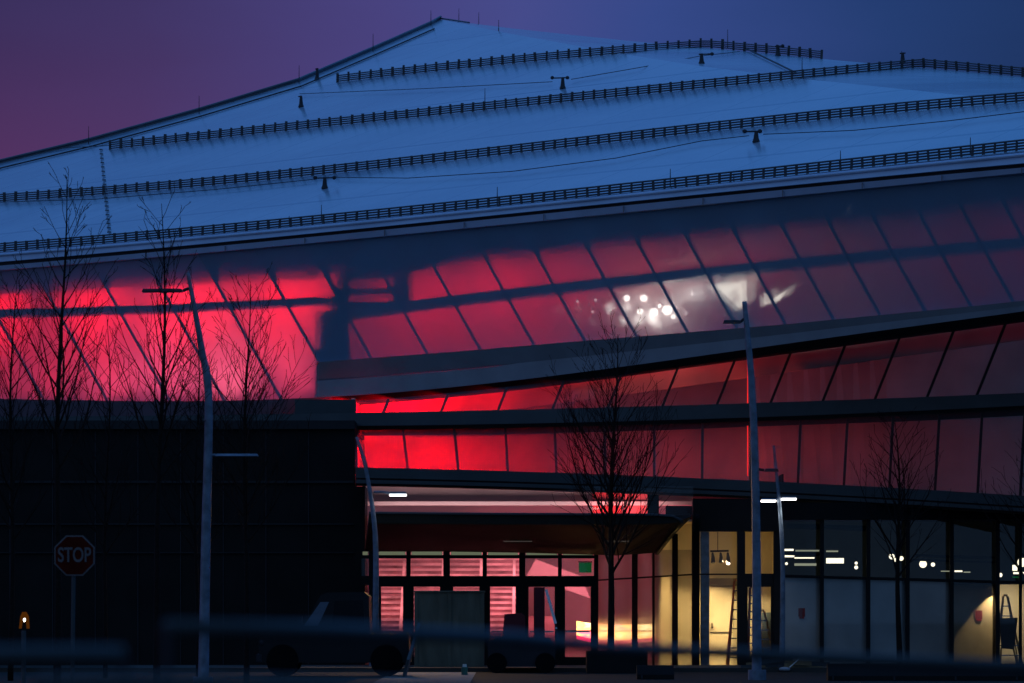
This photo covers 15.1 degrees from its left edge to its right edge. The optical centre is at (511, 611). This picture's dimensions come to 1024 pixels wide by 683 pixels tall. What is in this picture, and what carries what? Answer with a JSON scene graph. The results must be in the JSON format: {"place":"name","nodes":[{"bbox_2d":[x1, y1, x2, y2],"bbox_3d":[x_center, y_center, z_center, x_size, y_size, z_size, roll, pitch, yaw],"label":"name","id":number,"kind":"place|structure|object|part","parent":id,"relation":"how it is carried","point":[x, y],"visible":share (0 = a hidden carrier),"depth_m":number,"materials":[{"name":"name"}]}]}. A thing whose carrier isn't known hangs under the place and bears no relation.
{"place":"outdoors","nodes":[
{"label":"outdoors","id":0,"kind":"place"},
{"bbox_2d":[0,665,826,671],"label":"pavement","id":1,"kind":"structure","parent":0,"point":[412,668],"depth_m":108.50,"materials":[{"name":"concrete"}]},
{"bbox_2d":[740,661,826,671],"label":"board pile","id":2,"kind":"object","parent":1,"relation":"on","point":[784,666],"visible":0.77,"depth_m":108.85,"materials":[{"name":"grey wood"}]},
{"bbox_2d":[381,672,475,679],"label":"path","id":3,"kind":"structure","parent":0,"point":[438,675],"depth_m":100.44,"materials":[{"name":"concrete"}]},
{"bbox_2d":[461,664,467,674],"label":"canister","id":4,"kind":"object","parent":3,"relation":"on","point":[464,669],"visible":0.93,"depth_m":102.94,"materials":[{"name":"green plastic"}]},
{"bbox_2d":[0,672,1023,682],"bbox_3d":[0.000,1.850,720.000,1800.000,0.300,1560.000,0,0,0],"label":"ground","id":5,"kind":"structure","parent":0,"point":[679,677],"depth_m":99.62,"materials":[{"name":"grey asphalt"}]},
{"bbox_2d":[19,612,29,682],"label":"amber beacon","id":6,"kind":"object","parent":5,"relation":"on","point":[23,616],"visible":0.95,"depth_m":74.99,"materials":[{"name":"orange plastic"}]},
{"bbox_2d":[0,268,70,680],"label":"bare tree","id":7,"kind":"object","parent":5,"relation":"on","point":[11,449],"visible":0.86,"depth_m":94.97,"materials":[{"name":"brown plant"}]},
{"bbox_2d":[0,162,118,674],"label":"bare tree","id":8,"kind":"object","parent":5,"relation":"on","point":[58,577],"visible":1,"depth_m":83.93,"materials":[{"name":"brown plant"}]},
{"bbox_2d":[0,645,128,673],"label":"hand railing","id":9,"kind":"object","parent":5,"relation":"on","point":[62,656],"visible":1,"depth_m":9.18,"materials":[{"name":"metal"}]},
{"bbox_2d":[54,535,94,673],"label":"stop sign","id":10,"kind":"object","parent":5,"relation":"on","point":[74,556],"visible":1,"depth_m":67.99,"materials":[{"name":"red metal"}]},
{"bbox_2d":[62,313,175,673],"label":"bare tree","id":11,"kind":"object","parent":5,"relation":"on","point":[105,553],"visible":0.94,"depth_m":98.96,"materials":[{"name":"brown plant"}]},
{"bbox_2d":[92,186,239,673],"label":"bare tree","id":12,"kind":"object","parent":5,"relation":"on","point":[164,380],"visible":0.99,"depth_m":85.98,"materials":[{"name":"brown plant"}]},
{"bbox_2d":[141,336,242,674],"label":"bare tree","id":13,"kind":"object","parent":5,"relation":"on","point":[196,557],"visible":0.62,"depth_m":99.95,"materials":[{"name":"brown plant"}]},
{"bbox_2d":[142,272,258,674],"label":"street lamp","id":14,"kind":"object","parent":5,"relation":"on","point":[203,657],"visible":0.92,"depth_m":85.92,"materials":[{"name":"grey metal"}]},
{"bbox_2d":[173,263,319,675],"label":"bare tree","id":15,"kind":"object","parent":5,"relation":"on","point":[245,466],"visible":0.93,"depth_m":91.95,"materials":[{"name":"brown plant"}]},
{"bbox_2d":[37,674,473,682],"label":"hand railing","id":16,"kind":"object","parent":5,"relation":"on","point":[122,678],"visible":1,"depth_m":8.89,"materials":[{"name":"metal"}]},
{"bbox_2d":[256,592,420,676],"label":"work truck","id":17,"kind":"object","parent":5,"relation":"on","point":[284,656],"visible":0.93,"depth_m":101.00,"materials":[{"name":"paint"}]},
{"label":"window","id":18,"kind":"part","parent":17,"relation":"part of","materials":[{"name":"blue glass"}]},
{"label":"window","id":19,"kind":"part","parent":17,"relation":"part of","materials":[{"name":"black glass"}]},
{"bbox_2d":[355,437,406,665],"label":"street lamp","id":20,"kind":"object","parent":5,"relation":"on","point":[375,615],"visible":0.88,"depth_m":111.94,"materials":[{"name":"grey metal"}]},
{"bbox_2d":[413,591,484,666],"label":"site crate","id":21,"kind":"object","parent":5,"relation":"on","point":[456,609],"visible":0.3,"depth_m":111.00,"materials":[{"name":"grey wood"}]},
{"bbox_2d":[0,16,1023,664],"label":"arena building","id":22,"kind":"structure","parent":5,"relation":"on","point":[458,236],"depth_m":122.92,"materials":[{"name":"painted metal roofing"},{"name":"steel"},{"name":"glass"}]},
{"bbox_2d":[379,585,405,664],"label":"door","id":23,"kind":"structure","parent":22,"relation":"in","point":[404,586],"depth_m":121.04,"materials":[{"name":"black metal"}]},
{"bbox_2d":[411,585,442,664],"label":"door","id":24,"kind":"structure","parent":22,"relation":"in","point":[412,586],"depth_m":121.04,"materials":[{"name":"black metal"}]},
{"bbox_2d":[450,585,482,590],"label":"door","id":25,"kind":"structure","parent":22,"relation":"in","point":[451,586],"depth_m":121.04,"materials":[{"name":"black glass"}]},
{"bbox_2d":[487,585,518,658],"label":"door","id":26,"kind":"structure","parent":22,"relation":"in","point":[488,586],"depth_m":121.04,"materials":[{"name":"black glass"}]},
{"bbox_2d":[525,585,557,664],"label":"door","id":27,"kind":"structure","parent":22,"relation":"in","point":[526,586],"depth_m":121.04,"materials":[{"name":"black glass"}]},
{"bbox_2d":[562,585,593,664],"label":"door","id":28,"kind":"structure","parent":22,"relation":"in","point":[565,660],"depth_m":121.04,"materials":[{"name":"black glass"}]},
{"bbox_2d":[578,561,591,572],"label":"green sign","id":29,"kind":"object","parent":22,"relation":"attached to","point":[585,566],"visible":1,"depth_m":123.00,"materials":[{"name":"green plastic"}]},
{"bbox_2d":[598,574,691,580],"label":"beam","id":30,"kind":"structure","parent":22,"relation":"in","point":[678,574],"depth_m":118.71,"materials":[{"name":"black metal"}]},
{"bbox_2d":[710,532,730,564],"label":"track light","id":31,"kind":"object","parent":22,"relation":"hanging from","point":[728,562],"visible":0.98,"depth_m":119.32,"materials":[{"name":"black metal"}]},
{"bbox_2d":[710,587,732,664],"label":"door","id":32,"kind":"structure","parent":22,"relation":"in","point":[720,597],"depth_m":121.60,"materials":[{"name":"glass"}]},
{"bbox_2d":[726,579,736,664],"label":"step ladder","id":33,"kind":"object","parent":22,"relation":"on","point":[730,627],"visible":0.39,"depth_m":118.77,"materials":[{"name":"metal"}]},
{"bbox_2d":[748,587,751,647],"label":"step ladder","id":34,"kind":"object","parent":22,"relation":"on","point":[749,611],"visible":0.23,"depth_m":118.57,"materials":[{"name":"black metal"}]},
{"bbox_2d":[745,585,773,664],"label":"door","id":35,"kind":"structure","parent":22,"relation":"in","point":[746,586],"depth_m":116.80,"materials":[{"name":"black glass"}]},
{"bbox_2d":[761,610,770,648],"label":"step ladder","id":36,"kind":"object","parent":22,"relation":"on","point":[767,626],"visible":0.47,"depth_m":118.36,"materials":[{"name":"grey metal"}]},
{"bbox_2d":[798,608,804,618],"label":"wall notice","id":37,"kind":"object","parent":22,"relation":"attached to","point":[801,613],"depth_m":117.44,"materials":[{"name":"red paper"}]},
{"bbox_2d":[794,556,814,558],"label":"tube light","id":38,"kind":"object","parent":22,"relation":"attached to","point":[803,557],"visible":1,"depth_m":124.50,"materials":[{"name":"white plastic"}]},
{"bbox_2d":[794,562,816,565],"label":"tube light","id":39,"kind":"object","parent":22,"relation":"attached to","point":[804,563],"visible":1,"depth_m":126.10,"materials":[{"name":"white plastic"}]},
{"bbox_2d":[795,549,819,550],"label":"tube light","id":40,"kind":"object","parent":22,"relation":"attached to","point":[807,549],"visible":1,"depth_m":125.28,"materials":[{"name":"white plastic"}]},
{"bbox_2d":[826,557,843,562],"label":"tube light","id":41,"kind":"object","parent":22,"relation":"attached to","point":[834,559],"visible":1,"depth_m":125.30,"materials":[{"name":"white plastic"}]},
{"bbox_2d":[785,578,949,656],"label":"shop window","id":42,"kind":"structure","parent":22,"relation":"in","point":[844,599],"depth_m":118.64,"materials":[{"name":"grey glass"}]},
{"bbox_2d":[919,558,926,567],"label":"globe lamp","id":43,"kind":"object","parent":22,"relation":"hanging from","point":[922,564],"visible":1,"depth_m":123.75,"materials":[{"name":"white glass"}]},
{"bbox_2d":[976,611,981,620],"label":"wall notice","id":44,"kind":"object","parent":22,"relation":"attached to","point":[978,615],"depth_m":122.97,"materials":[{"name":"red paper"}]},
{"bbox_2d":[1000,618,1017,659],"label":"panel board","id":45,"kind":"object","parent":22,"relation":"on","point":[1008,626],"visible":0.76,"depth_m":122.25,"materials":[{"name":"blue wood"}]},
{"bbox_2d":[1000,594,1018,659],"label":"step ladder","id":46,"kind":"object","parent":22,"relation":"on","point":[1010,615],"visible":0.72,"depth_m":122.82,"materials":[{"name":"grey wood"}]},
{"bbox_2d":[1012,564,1017,570],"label":"tube light","id":47,"kind":"object","parent":22,"relation":"attached to","point":[1014,567],"visible":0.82,"depth_m":124.50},
{"bbox_2d":[1017,555,1023,566],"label":"globe lamp","id":48,"kind":"object","parent":22,"relation":"hanging from","point":[1022,561],"visible":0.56,"depth_m":123.74,"materials":[{"name":"white glass"}]},
{"bbox_2d":[487,587,558,672],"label":"boom lift","id":49,"kind":"object","parent":5,"relation":"on","point":[501,657],"visible":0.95,"depth_m":107.00,"materials":[{"name":"red paint"}]},
{"bbox_2d":[161,619,1023,673],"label":"hand railing","id":50,"kind":"object","parent":5,"relation":"on","point":[235,628],"visible":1,"depth_m":11.57,"materials":[{"name":"metal"}]},
{"bbox_2d":[586,652,647,672],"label":"planter box","id":51,"kind":"object","parent":5,"relation":"on","point":[602,663],"visible":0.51,"depth_m":106.20,"materials":[{"name":"black concrete"}]},
{"bbox_2d":[540,307,691,641],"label":"bare tree","id":52,"kind":"object","parent":51,"relation":"in","point":[609,504],"visible":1,"depth_m":106.92,"materials":[{"name":"brown plant"}]},
{"bbox_2d":[636,665,673,678],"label":"site barrier","id":53,"kind":"object","parent":5,"relation":"on","point":[654,671],"visible":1,"depth_m":96.78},
{"bbox_2d":[723,301,778,679],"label":"street lamp","id":54,"kind":"object","parent":5,"relation":"on","point":[756,672],"visible":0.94,"depth_m":95.92,"materials":[{"name":"grey metal"}]},
{"bbox_2d":[761,445,796,649],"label":"street lamp","id":55,"kind":"object","parent":5,"relation":"on","point":[779,498],"visible":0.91,"depth_m":113.94,"materials":[{"name":"grey metal"}]},
{"bbox_2d":[851,407,950,654],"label":"bare tree","id":56,"kind":"object","parent":5,"relation":"on","point":[898,532],"visible":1,"depth_m":109.95,"materials":[{"name":"brown plant"}]},
{"bbox_2d":[826,664,1023,680],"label":"site barrier","id":57,"kind":"object","parent":5,"relation":"on","point":[851,673],"visible":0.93,"depth_m":94.75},
{"bbox_2d":[975,438,1023,575],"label":"bare tree","id":58,"kind":"object","parent":5,"relation":"on","point":[1011,539],"visible":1,"depth_m":108.02,"materials":[{"name":"brown plant"}]},
{"bbox_2d":[0,0,1023,158],"label":"sky","id":59,"kind":"structure","parent":0,"point":[67,67],"materials":[{"name":"purple"}]}
]}

